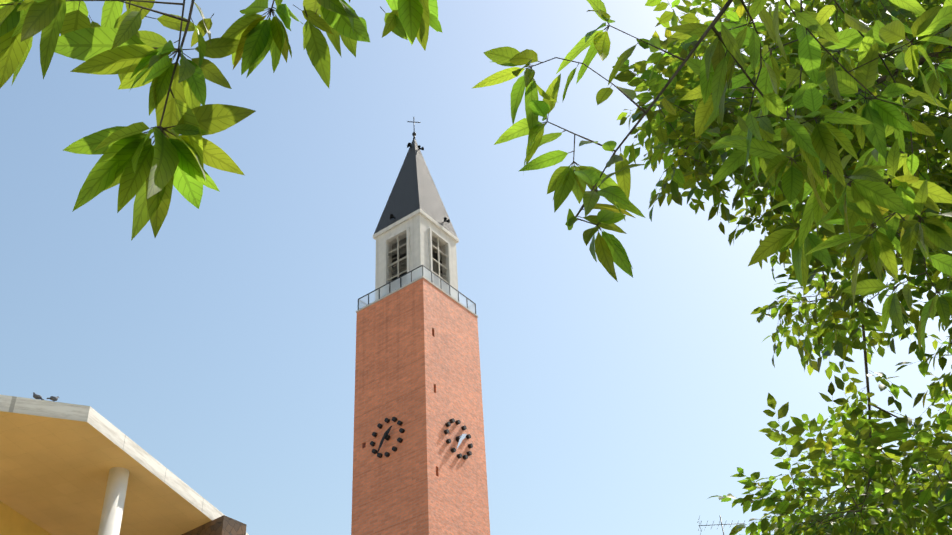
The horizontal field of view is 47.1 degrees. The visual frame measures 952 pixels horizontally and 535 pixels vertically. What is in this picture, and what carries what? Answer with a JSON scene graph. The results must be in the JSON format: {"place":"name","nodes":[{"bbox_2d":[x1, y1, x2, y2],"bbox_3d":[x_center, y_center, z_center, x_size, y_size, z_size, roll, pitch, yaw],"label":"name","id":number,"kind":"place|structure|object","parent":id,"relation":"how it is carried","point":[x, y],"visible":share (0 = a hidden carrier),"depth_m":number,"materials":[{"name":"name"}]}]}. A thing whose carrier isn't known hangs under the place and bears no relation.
{"place":"outdoors","nodes":[
{"label":"outdoors","id":0,"kind":"place"},
{"bbox_2d":[98,467,128,534],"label":"porch column","id":1,"kind":"structure","parent":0,"point":[113,504],"depth_m":29.55,"materials":[{"name":"white paint"}]},
{"bbox_2d":[0,395,248,534],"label":"roof","id":2,"kind":"structure","parent":1,"relation":"on","point":[59,461],"depth_m":30.50,"materials":[{"name":"yellow paint"}]},
{"bbox_2d":[33,392,43,399],"bbox_3d":[-11.319,3.345,28.214,0.333,0.200,0.118,24,-46,-30],"label":"pigeon","id":3,"kind":"object","parent":2,"relation":"on","point":[36,396],"visible":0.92,"depth_m":28.17,"materials":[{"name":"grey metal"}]},
{"bbox_2d":[47,396,58,401],"bbox_3d":[-10.955,3.393,28.294,0.314,0.188,0.111,20,-44,-26],"label":"pigeon","id":4,"kind":"object","parent":2,"relation":"on","point":[53,398],"visible":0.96,"depth_m":28.26,"materials":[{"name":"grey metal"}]},
{"bbox_2d":[182,515,246,534],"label":"fin wall stone","id":5,"kind":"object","parent":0,"point":[223,525],"visible":1,"depth_m":32.83,"materials":[{"name":"brown stone"}]},
{"bbox_2d":[0,0,951,353],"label":"tree","id":6,"kind":"object","parent":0,"point":[142,168],"visible":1,"depth_m":1.98,"materials":[{"name":"green plant"}]},
{"bbox_2d":[0,0,951,534],"label":"sky","id":7,"kind":"structure","parent":0,"point":[221,343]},
{"bbox_2d":[697,516,744,534],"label":"tv aerial","id":8,"kind":"object","parent":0,"point":[721,524],"visible":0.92,"depth_m":39.66,"materials":[{"name":"grey metal"}]},
{"bbox_2d":[612,0,951,534],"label":"tree","id":9,"kind":"object","parent":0,"point":[892,496],"visible":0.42,"depth_m":6.27,"materials":[{"name":"green plant"}]},
{"label":"ground","id":10,"kind":"structure","parent":0,"visible":0},
{"bbox_2d":[0,501,51,534],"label":"wall","id":11,"kind":"structure","parent":10,"relation":"on","point":[13,522],"depth_m":31.75,"materials":[{"name":"yellow paint"}]},
{"bbox_2d":[351,278,489,534],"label":"tower shaft","id":12,"kind":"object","parent":10,"relation":"on","point":[417,368],"visible":1,"depth_m":63.17,"materials":[{"name":"red brick"}]},
{"bbox_2d":[370,417,404,457],"bbox_3d":[-5.098,9.624,62.087,2.470,2.463,0.355,-27,-44,27],"label":"clock","id":13,"kind":"object","parent":12,"relation":"attached to","point":[386,436],"visible":1,"depth_m":61.97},
{"bbox_2d":[373,209,458,299],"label":"belfry","id":14,"kind":"object","parent":12,"relation":"on","point":[412,241],"visible":0.62,"depth_m":71.82,"materials":[{"name":"white paint"}]},
{"bbox_2d":[374,138,457,237],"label":"spire","id":15,"kind":"structure","parent":14,"relation":"on","point":[414,188],"depth_m":75.20,"materials":[{"name":"grey metal"}]},
{"bbox_2d":[407,117,420,138],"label":"cross","id":16,"kind":"object","parent":15,"relation":"on","point":[414,133],"visible":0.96,"depth_m":80.60,"materials":[{"name":"grey metal"}]},
{"bbox_2d":[389,143,449,222],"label":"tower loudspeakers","id":17,"kind":"object","parent":15,"relation":"attached to","point":[391,216],"visible":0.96,"depth_m":74.24,"materials":[{"name":"black plastic"}]},
{"bbox_2d":[356,276,477,317],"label":"tower coping","id":18,"kind":"object","parent":12,"relation":"on","point":[440,289],"visible":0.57,"depth_m":68.61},
{"bbox_2d":[358,265,475,313],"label":"tower railing","id":19,"kind":"object","parent":18,"relation":"on","point":[441,285],"visible":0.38,"depth_m":69.18,"materials":[{"name":"grey metal"}]},
{"bbox_2d":[444,418,472,459],"bbox_3d":[-0.935,9.809,62.641,0.355,2.463,2.470,-27,-44,27],"label":"clock","id":20,"kind":"object","parent":12,"relation":"attached to","point":[459,439],"visible":1,"depth_m":62.53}
]}

